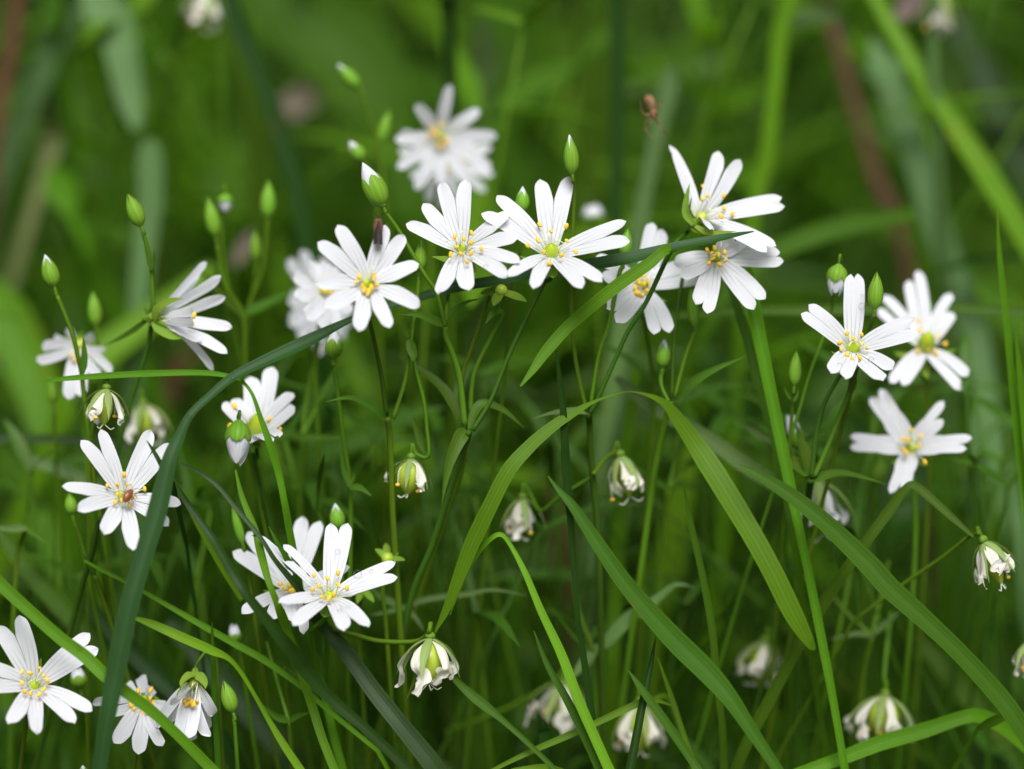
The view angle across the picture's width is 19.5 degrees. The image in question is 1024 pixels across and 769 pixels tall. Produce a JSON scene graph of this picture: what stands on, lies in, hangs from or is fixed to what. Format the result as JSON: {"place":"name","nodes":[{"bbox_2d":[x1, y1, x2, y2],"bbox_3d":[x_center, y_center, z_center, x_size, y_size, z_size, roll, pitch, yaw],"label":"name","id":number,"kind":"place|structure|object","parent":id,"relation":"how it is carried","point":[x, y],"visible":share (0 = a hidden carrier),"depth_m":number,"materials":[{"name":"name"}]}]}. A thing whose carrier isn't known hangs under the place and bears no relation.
{"place":"outdoors","nodes":[
{"label":"outdoors","id":0,"kind":"place"},
{"bbox_2d":[0,0,1023,768],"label":"ground","id":1,"kind":"structure","parent":0,"point":[686,148],"depth_m":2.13,"materials":[{"name":"green plant"}]},
{"bbox_2d":[0,0,24,164],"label":"dead stem","id":2,"kind":"object","parent":1,"relation":"on","point":[11,44],"visible":1,"depth_m":0.62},
{"bbox_2d":[4,102,62,289],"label":"grass blade","id":3,"kind":"object","parent":1,"relation":"on","point":[51,145],"visible":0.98,"depth_m":0.65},
{"bbox_2d":[0,615,97,768],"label":"stitchwort flower","id":4,"kind":"object","parent":1,"relation":"on","point":[33,688],"visible":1,"depth_m":0.50,"materials":[{"name":"white plant"}]},
{"bbox_2d":[0,281,113,768],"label":"grass blade","id":5,"kind":"object","parent":1,"relation":"on","point":[21,348],"visible":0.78,"depth_m":0.62,"materials":[{"name":"plant"}]},
{"bbox_2d":[0,0,143,204],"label":"grass blade","id":6,"kind":"object","parent":1,"relation":"on","point":[117,42],"visible":1,"depth_m":0.62,"materials":[{"name":"plant"}]},
{"bbox_2d":[36,329,120,768],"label":"stitchwort flower","id":7,"kind":"object","parent":1,"relation":"on","point":[95,352],"visible":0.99,"depth_m":0.53,"materials":[{"name":"white plant"}]},
{"bbox_2d":[44,0,114,621],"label":"grass blade","id":8,"kind":"object","parent":1,"relation":"on","point":[55,18],"visible":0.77,"depth_m":0.64,"materials":[{"name":"plant"}]},
{"bbox_2d":[41,255,141,768],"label":"stitchwort bud","id":9,"kind":"object","parent":1,"relation":"on","point":[50,273],"visible":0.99,"depth_m":0.52,"materials":[{"name":"green plant"}]},
{"bbox_2d":[13,0,178,768],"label":"grass blade","id":10,"kind":"object","parent":1,"relation":"on","point":[157,38],"visible":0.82,"depth_m":0.63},
{"bbox_2d":[78,378,129,733],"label":"withered flower","id":11,"kind":"object","parent":1,"relation":"on","point":[99,408],"visible":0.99,"depth_m":0.51,"materials":[{"name":"green plant"}]},
{"bbox_2d":[32,429,180,768],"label":"stitchwort flower","id":12,"kind":"object","parent":1,"relation":"on","point":[119,482],"visible":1,"depth_m":0.50,"materials":[{"name":"white plant"}]},
{"bbox_2d":[0,522,213,768],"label":"grass blade","id":13,"kind":"object","parent":1,"relation":"on","point":[57,600],"visible":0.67,"depth_m":0.54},
{"bbox_2d":[0,263,216,576],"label":"grass blade","id":14,"kind":"object","parent":1,"relation":"on","point":[111,354],"visible":0.45,"depth_m":0.60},
{"bbox_2d":[0,575,218,768],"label":"grass blade","id":15,"kind":"object","parent":1,"relation":"on","point":[92,663],"visible":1,"depth_m":0.50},
{"bbox_2d":[92,675,165,768],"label":"stitchwort flower","id":16,"kind":"object","parent":1,"relation":"on","point":[145,726],"visible":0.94,"depth_m":0.51,"materials":[{"name":"white plant"}]},
{"bbox_2d":[47,262,231,768],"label":"stitchwort flower","id":17,"kind":"object","parent":1,"relation":"on","point":[165,318],"visible":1,"depth_m":0.52,"materials":[{"name":"white plant"}]},
{"bbox_2d":[119,139,163,759],"bbox_3d":[-0.081,0.118,0.658,0.013,0.351,0.034,-9,17,-29],"label":"grass blade","id":18,"kind":"object","parent":1,"relation":"on","point":[150,181],"visible":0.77,"depth_m":0.61,"materials":[{"name":"plant"}]},
{"bbox_2d":[113,389,172,768],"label":"withered flower","id":19,"kind":"object","parent":1,"relation":"on","point":[145,417],"visible":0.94,"depth_m":0.54,"materials":[{"name":"white plant"}]},
{"bbox_2d":[107,16,208,616],"bbox_3d":[-0.087,0.099,0.686,0.049,0.374,0.012,10,18,32],"label":"grass blade","id":20,"kind":"object","parent":1,"relation":"on","point":[178,66],"visible":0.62,"depth_m":0.63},
{"bbox_2d":[43,166,278,712],"bbox_3d":[-0.057,0.116,0.689,0.089,0.341,0.008,-5,16,-18],"label":"grass blade","id":21,"kind":"object","parent":1,"relation":"on","point":[60,188],"visible":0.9,"depth_m":0.64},
{"bbox_2d":[84,598,248,768],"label":"grass blade","id":22,"kind":"object","parent":1,"relation":"on","point":[141,661],"visible":0.63,"depth_m":0.54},
{"bbox_2d":[155,652,224,768],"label":"stitchwort flower","id":23,"kind":"object","parent":1,"relation":"on","point":[189,708],"visible":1,"depth_m":0.50,"materials":[{"name":"white plant"}]},
{"bbox_2d":[40,370,346,768],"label":"grass blade","id":24,"kind":"object","parent":1,"relation":"on","point":[339,756],"visible":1,"depth_m":0.51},
{"bbox_2d":[176,0,248,690],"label":"withered flower","id":25,"kind":"object","parent":1,"relation":"on","point":[202,11],"visible":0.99,"depth_m":0.59,"materials":[{"name":"green plant"}]},
{"bbox_2d":[136,617,304,768],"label":"grass blade","id":26,"kind":"object","parent":1,"relation":"on","point":[189,640],"visible":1,"depth_m":0.50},
{"bbox_2d":[205,198,265,768],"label":"stitchwort bud","id":27,"kind":"object","parent":1,"relation":"on","point":[212,222],"visible":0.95,"depth_m":0.54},
{"bbox_2d":[84,560,389,768],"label":"grass blade","id":28,"kind":"object","parent":1,"relation":"on","point":[261,658],"visible":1,"depth_m":0.51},
{"bbox_2d":[166,618,308,768],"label":"grass blade","id":29,"kind":"object","parent":1,"relation":"on","point":[262,731],"visible":0.53,"depth_m":0.55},
{"bbox_2d":[195,180,291,768],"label":"stitchwort bud","id":30,"kind":"object","parent":1,"relation":"on","point":[267,203],"visible":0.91,"depth_m":0.54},
{"bbox_2d":[218,0,293,768],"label":"grass blade","id":31,"kind":"object","parent":1,"relation":"on","point":[257,137],"visible":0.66,"depth_m":0.62,"materials":[{"name":"plant"}]},
{"bbox_2d":[224,410,312,768],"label":"stitchwort bud","id":32,"kind":"object","parent":1,"relation":"on","point":[238,437],"visible":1,"depth_m":0.51,"materials":[{"name":"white plant"}]},
{"bbox_2d":[222,367,328,768],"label":"stitchwort flower","id":33,"kind":"object","parent":1,"relation":"on","point":[264,391],"visible":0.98,"depth_m":0.52,"materials":[{"name":"white plant"}]},
{"bbox_2d":[122,400,428,768],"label":"grass blade","id":34,"kind":"object","parent":1,"relation":"on","point":[210,575],"visible":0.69,"depth_m":0.57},
{"bbox_2d":[235,470,337,768],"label":"grass blade","id":35,"kind":"object","parent":1,"relation":"on","point":[282,617],"visible":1,"depth_m":0.51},
{"bbox_2d":[174,480,414,768],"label":"grass blade","id":36,"kind":"object","parent":1,"relation":"on","point":[309,675],"visible":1,"depth_m":0.50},
{"bbox_2d":[233,516,356,768],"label":"stitchwort flower","id":37,"kind":"object","parent":1,"relation":"on","point":[250,560],"visible":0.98,"depth_m":0.52,"materials":[{"name":"white plant"}]},
{"bbox_2d":[219,0,375,763],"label":"grass blade","id":38,"kind":"object","parent":1,"relation":"on","point":[280,133],"visible":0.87,"depth_m":0.59,"materials":[{"name":"plant"}]},
{"bbox_2d":[271,337,351,748],"bbox_3d":[-0.037,0.149,0.587,0.016,0.329,0.034,0,15,0],"label":"leafy shoot","id":39,"kind":"object","parent":1,"relation":"on","point":[302,436],"visible":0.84,"depth_m":0.54,"materials":[{"name":"green plant"}]},
{"bbox_2d":[179,462,447,768],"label":"grass blade","id":40,"kind":"object","parent":1,"relation":"on","point":[421,749],"visible":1,"depth_m":0.51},
{"bbox_2d":[286,250,349,768],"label":"stitchwort flower","id":41,"kind":"object","parent":1,"relation":"on","point":[299,322],"visible":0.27,"depth_m":0.56,"materials":[{"name":"white plant"}]},
{"bbox_2d":[292,259,352,737],"bbox_3d":[-0.033,0.142,0.584,0.011,0.344,0.040,0,15,0],"label":"stitchwort flower","id":42,"kind":"object","parent":1,"relation":"on","point":[313,295],"visible":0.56,"depth_m":0.53,"materials":[{"name":"white plant"}]},
{"bbox_2d":[262,523,396,768],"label":"stitchwort flower","id":43,"kind":"object","parent":1,"relation":"on","point":[326,600],"visible":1,"depth_m":0.50,"materials":[{"name":"white plant"}]},
{"bbox_2d":[325,331,371,768],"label":"stitchwort bud","id":44,"kind":"object","parent":1,"relation":"on","point":[333,346],"visible":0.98,"depth_m":0.52,"materials":[{"name":"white plant"}]},
{"bbox_2d":[315,225,419,765],"bbox_3d":[-0.016,0.144,0.551,0.017,0.357,0.048,9,17,30],"label":"stitchwort flower","id":45,"kind":"object","parent":1,"relation":"on","point":[365,285],"visible":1,"depth_m":0.49,"materials":[{"name":"white plant"}]},
{"bbox_2d":[332,621,459,699],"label":"withered flower","id":46,"kind":"object","parent":45,"relation":"attached to","point":[431,664],"visible":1,"depth_m":0.50,"materials":[{"name":"white plant"}]},
{"bbox_2d":[384,359,432,498],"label":"withered flower","id":47,"kind":"object","parent":45,"relation":"attached to","point":[411,477],"visible":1,"depth_m":0.51,"materials":[{"name":"green plant"}]},
{"bbox_2d":[376,110,390,768],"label":"stitchwort bud","id":48,"kind":"object","parent":1,"relation":"on","point":[383,131],"visible":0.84,"depth_m":0.57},
{"bbox_2d":[338,64,451,766],"bbox_3d":[-0.014,0.119,0.608,0.042,0.375,0.009,-13,20,-40],"label":"stitchwort bud","id":49,"kind":"object","parent":1,"relation":"on","point":[350,78],"visible":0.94,"depth_m":0.56,"materials":[{"name":"green plant"}]},
{"bbox_2d":[244,0,555,749],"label":"grass blade","id":50,"kind":"object","parent":1,"relation":"on","point":[317,41],"visible":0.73,"depth_m":0.69,"materials":[{"name":"plant"}]},
{"bbox_2d":[361,162,523,768],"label":"stitchwort bud","id":51,"kind":"object","parent":1,"relation":"on","point":[375,189],"visible":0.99,"depth_m":0.51,"materials":[{"name":"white plant"}]},
{"bbox_2d":[406,179,519,322],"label":"stitchwort flower","id":52,"kind":"object","parent":51,"relation":"on","point":[464,257],"visible":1,"depth_m":0.50,"materials":[{"name":"white plant"}]},
{"bbox_2d":[432,0,456,750],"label":"grass blade","id":53,"kind":"object","parent":1,"relation":"on","point":[447,10],"visible":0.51,"depth_m":0.60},
{"bbox_2d":[395,84,496,748],"bbox_3d":[-0.021,0.122,0.605,0.036,0.371,0.016,15,21,43],"label":"stitchwort flower","id":54,"kind":"object","parent":1,"relation":"on","point":[437,150],"visible":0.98,"depth_m":0.55,"materials":[{"name":"white plant"}]},
{"bbox_2d":[399,130,492,762],"bbox_3d":[-0.012,0.123,0.621,0.018,0.360,0.035,0,15,0],"label":"stitchwort flower","id":55,"kind":"object","parent":1,"relation":"on","point":[474,181],"visible":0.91,"depth_m":0.57,"materials":[{"name":"white plant"}]},
{"bbox_2d":[453,17,500,768],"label":"grass blade","id":56,"kind":"object","parent":1,"relation":"on","point":[486,59],"visible":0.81,"depth_m":0.63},
{"bbox_2d":[467,592,494,768],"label":"grass blade","id":57,"kind":"object","parent":1,"relation":"on","point":[480,755],"visible":0.58,"depth_m":0.57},
{"bbox_2d":[463,186,529,768],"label":"stitchwort bud","id":58,"kind":"object","parent":1,"relation":"on","point":[522,201],"visible":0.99,"depth_m":0.53,"materials":[{"name":"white plant"}]},
{"bbox_2d":[374,176,629,768],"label":"stitchwort flower","id":59,"kind":"object","parent":1,"relation":"on","point":[552,258],"visible":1,"depth_m":0.51,"materials":[{"name":"white plant"}]},
{"bbox_2d":[457,283,526,412],"bbox_3d":[-0.004,-0.005,0.511,0.009,0.024,0.011,-6,16,-22],"label":"seed calyx","id":60,"kind":"object","parent":59,"relation":"attached to","point":[500,291],"visible":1,"depth_m":0.51,"materials":[{"name":"green plant"}]},
{"bbox_2d":[500,476,589,540],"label":"withered flower","id":61,"kind":"object","parent":59,"relation":"attached to","point":[520,519],"visible":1,"depth_m":0.53,"materials":[{"name":"white plant"}]},
{"bbox_2d":[532,134,588,418],"bbox_3d":[0.008,-0.018,0.510,0.010,0.048,0.010,0,15,0],"label":"stitchwort bud","id":62,"kind":"object","parent":59,"relation":"attached to","point":[571,158],"visible":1,"depth_m":0.51,"materials":[{"name":"green plant"}]},
{"bbox_2d":[520,244,677,385],"bbox_3d":[0.015,-0.012,0.504,0.030,0.022,0.004,-5,16,-17],"label":"grass blade","id":63,"kind":"object","parent":59,"relation":"on","point":[582,313],"visible":1,"depth_m":0.50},
{"bbox_2d":[493,579,522,768],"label":"grass blade","id":64,"kind":"object","parent":1,"relation":"on","point":[499,750],"visible":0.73,"depth_m":0.58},
{"bbox_2d":[0,330,1023,768],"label":"undergrowth","id":65,"kind":"object","parent":1,"relation":"on","point":[972,496],"visible":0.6,"depth_m":0.56,"materials":[{"name":"green plant"}]},
{"bbox_2d":[443,670,585,734],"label":"withered flower","id":66,"kind":"object","parent":65,"relation":"attached to","point":[563,722],"visible":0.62,"depth_m":0.54,"materials":[{"name":"white plant"}]},
{"bbox_2d":[670,302,1023,318],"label":"grass blade","id":67,"kind":"object","parent":65,"relation":"on","point":[990,309],"visible":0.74,"depth_m":0.54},
{"bbox_2d":[844,612,913,741],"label":"withered flower","id":68,"kind":"object","parent":65,"relation":"attached to","point":[882,712],"visible":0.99,"depth_m":0.53,"materials":[{"name":"white plant"}]},
{"bbox_2d":[470,0,558,686],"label":"grass blade","id":69,"kind":"object","parent":1,"relation":"on","point":[534,52],"visible":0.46,"depth_m":0.72,"materials":[{"name":"plant"}]},
{"bbox_2d":[449,532,613,768],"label":"grass blade","id":70,"kind":"object","parent":1,"relation":"on","point":[584,713],"visible":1,"depth_m":0.50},
{"bbox_2d":[517,0,610,693],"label":"grass blade","id":71,"kind":"object","parent":1,"relation":"on","point":[592,93],"visible":0.57,"depth_m":0.67,"materials":[{"name":"plant"}]},
{"bbox_2d":[555,351,597,768],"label":"grass blade","id":72,"kind":"object","parent":1,"relation":"on","point":[566,467],"visible":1,"depth_m":0.51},
{"bbox_2d":[560,310,629,768],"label":"grass blade","id":73,"kind":"object","parent":1,"relation":"on","point":[606,420],"visible":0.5,"depth_m":0.57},
{"bbox_2d":[592,0,624,768],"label":"grass blade","id":74,"kind":"object","parent":1,"relation":"on","point":[617,58],"visible":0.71,"depth_m":0.59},
{"bbox_2d":[549,582,694,728],"bbox_3d":[0.014,0.172,0.577,0.024,0.289,0.034,-7,17,-25],"label":"leafy shoot","id":75,"kind":"object","parent":1,"relation":"on","point":[619,627],"visible":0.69,"depth_m":0.53,"materials":[{"name":"green plant"}]},
{"bbox_2d":[605,368,639,759],"bbox_3d":[0.018,0.151,0.595,0.010,0.321,0.031,-4,16,-15],"label":"grass blade","id":76,"kind":"object","parent":1,"relation":"on","point":[619,519],"visible":0.71,"depth_m":0.55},
{"bbox_2d":[434,266,848,768],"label":"grass stalk","id":77,"kind":"object","parent":1,"relation":"on","point":[717,477],"depth_m":0.51,"materials":[{"name":"plant"}]},
{"bbox_2d":[607,62,677,591],"bbox_3d":[0.019,0.113,0.644,0.013,0.369,0.031,-12,19,-37],"label":"grass blade","id":78,"kind":"object","parent":1,"relation":"on","point":[667,88],"visible":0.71,"depth_m":0.59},
{"bbox_2d":[611,691,681,757],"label":"withered flower","id":79,"kind":"object","parent":1,"relation":"on","point":[653,728],"visible":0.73,"depth_m":0.53,"materials":[{"name":"white plant"}]},
{"bbox_2d":[596,223,697,700],"bbox_3d":[0.024,0.140,0.574,0.018,0.352,0.045,0,15,0],"label":"stitchwort flower","id":80,"kind":"object","parent":1,"relation":"on","point":[631,297],"visible":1,"depth_m":0.52,"materials":[{"name":"white plant"}]},
{"bbox_2d":[637,433,692,768],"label":"leafy shoot","id":81,"kind":"object","parent":1,"relation":"on","point":[669,486],"visible":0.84,"depth_m":0.54,"materials":[{"name":"green plant"}]},
{"bbox_2d":[635,447,695,768],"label":"grass blade","id":82,"kind":"object","parent":1,"relation":"on","point":[676,498],"visible":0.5,"depth_m":0.58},
{"bbox_2d":[548,476,783,768],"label":"grass blade","id":83,"kind":"object","parent":1,"relation":"on","point":[689,654],"visible":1,"depth_m":0.50,"materials":[{"name":"plant"}]},
{"bbox_2d":[586,145,784,750],"bbox_3d":[0.030,0.136,0.564,0.034,0.366,0.034,0,15,0],"label":"stitchwort flower","id":84,"kind":"object","parent":1,"relation":"on","point":[713,215],"visible":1,"depth_m":0.52,"materials":[{"name":"white plant"}]},
{"bbox_2d":[591,440,645,504],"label":"withered flower","id":85,"kind":"object","parent":84,"relation":"hanging from","point":[626,470],"visible":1,"depth_m":0.52,"materials":[{"name":"white plant"}]},
{"bbox_2d":[611,238,782,768],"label":"stitchwort flower","id":86,"kind":"object","parent":1,"relation":"on","point":[714,265],"visible":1,"depth_m":0.51,"materials":[{"name":"white plant"}]},
{"bbox_2d":[683,485,727,768],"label":"grass blade","id":87,"kind":"object","parent":1,"relation":"on","point":[713,644],"visible":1,"depth_m":0.51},
{"bbox_2d":[518,207,917,740],"bbox_3d":[0.016,0.131,0.629,0.128,0.341,0.023,1,15,5],"label":"grass blade","id":88,"kind":"object","parent":1,"relation":"on","point":[808,236],"visible":0.62,"depth_m":0.58,"materials":[{"name":"plant"}]},
{"bbox_2d":[702,0,796,752],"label":"grass blade","id":89,"kind":"object","parent":1,"relation":"on","point":[783,18],"visible":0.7,"depth_m":0.60,"materials":[{"name":"plant"}]},
{"bbox_2d":[732,626,781,768],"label":"withered flower","id":90,"kind":"object","parent":1,"relation":"on","point":[758,650],"visible":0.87,"depth_m":0.54,"materials":[{"name":"white plant"}]},
{"bbox_2d":[689,254,847,768],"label":"stitchwort bud","id":91,"kind":"object","parent":1,"relation":"on","point":[836,275],"visible":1,"depth_m":0.52,"materials":[{"name":"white plant"}]},
{"bbox_2d":[726,284,828,757],"bbox_3d":[0.061,0.147,0.567,0.044,0.343,0.022,-4,15,-14],"label":"grass blade","id":92,"kind":"object","parent":1,"relation":"on","point":[751,357],"visible":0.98,"depth_m":0.52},
{"bbox_2d":[786,481,854,768],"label":"withered flower","id":93,"kind":"object","parent":1,"relation":"on","point":[831,506],"visible":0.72,"depth_m":0.53,"materials":[{"name":"white plant"}]},
{"bbox_2d":[759,273,883,768],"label":"stitchwort bud","id":94,"kind":"object","parent":1,"relation":"on","point":[875,294],"visible":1,"depth_m":0.52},
{"bbox_2d":[759,274,918,768],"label":"stitchwort flower","id":95,"kind":"object","parent":1,"relation":"on","point":[851,344],"visible":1,"depth_m":0.51,"materials":[{"name":"white plant"}]},
{"bbox_2d":[730,481,973,768],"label":"grass blade","id":96,"kind":"object","parent":1,"relation":"on","point":[832,589],"visible":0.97,"depth_m":0.52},
{"bbox_2d":[819,0,939,597],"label":"dead stem","id":97,"kind":"object","parent":1,"relation":"on","point":[884,191],"visible":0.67,"depth_m":0.66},
{"bbox_2d":[738,464,1023,746],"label":"grass blade","id":98,"kind":"object","parent":1,"relation":"on","point":[881,578],"visible":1,"depth_m":0.50,"materials":[{"name":"plant"}]},
{"bbox_2d":[770,526,1019,768],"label":"withered flower","id":99,"kind":"object","parent":1,"relation":"on","point":[993,559],"visible":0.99,"depth_m":0.51,"materials":[{"name":"white plant"}]},
{"bbox_2d":[794,708,1023,768],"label":"grass blade","id":100,"kind":"object","parent":1,"relation":"on","point":[888,740],"visible":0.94,"depth_m":0.52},
{"bbox_2d":[850,389,971,768],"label":"stitchwort flower","id":101,"kind":"object","parent":1,"relation":"on","point":[907,443],"visible":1,"depth_m":0.53,"materials":[{"name":"white plant"}]},
{"bbox_2d":[877,270,968,768],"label":"stitchwort flower","id":102,"kind":"object","parent":1,"relation":"on","point":[936,325],"visible":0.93,"depth_m":0.54,"materials":[{"name":"white plant"}]},
{"bbox_2d":[917,389,962,768],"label":"grass blade","id":103,"kind":"object","parent":1,"relation":"on","point":[948,534],"visible":0.55,"depth_m":0.57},
{"bbox_2d":[918,0,962,768],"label":"withered flower","id":104,"kind":"object","parent":1,"relation":"on","point":[940,21],"visible":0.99,"depth_m":0.59,"materials":[{"name":"green plant"}]},
{"bbox_2d":[860,39,1023,614],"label":"blade of grass","id":105,"kind":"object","parent":1,"relation":"on","point":[884,71],"visible":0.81,"depth_m":0.61,"materials":[{"name":"plant"}]},
{"bbox_2d":[870,0,1023,254],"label":"blade of grass","id":106,"kind":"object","parent":1,"relation":"on","point":[990,180],"visible":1,"depth_m":0.59,"materials":[{"name":"plant"}]},
{"bbox_2d":[912,634,1021,768],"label":"blade of grass","id":107,"kind":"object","parent":1,"relation":"on","point":[938,660],"visible":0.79,"depth_m":0.56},
{"bbox_2d":[944,13,1023,211],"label":"blade of grass","id":108,"kind":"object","parent":1,"relation":"on","point":[985,74],"visible":0.85,"depth_m":0.67,"materials":[{"name":"plant"}]},
{"bbox_2d":[997,210,1023,522],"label":"blade of grass","id":109,"kind":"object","parent":1,"relation":"on","point":[1016,419],"visible":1,"depth_m":0.52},
{"bbox_2d":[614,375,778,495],"bbox_3d":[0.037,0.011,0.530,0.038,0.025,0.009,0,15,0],"label":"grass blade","id":110,"kind":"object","parent":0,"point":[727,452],"visible":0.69,"depth_m":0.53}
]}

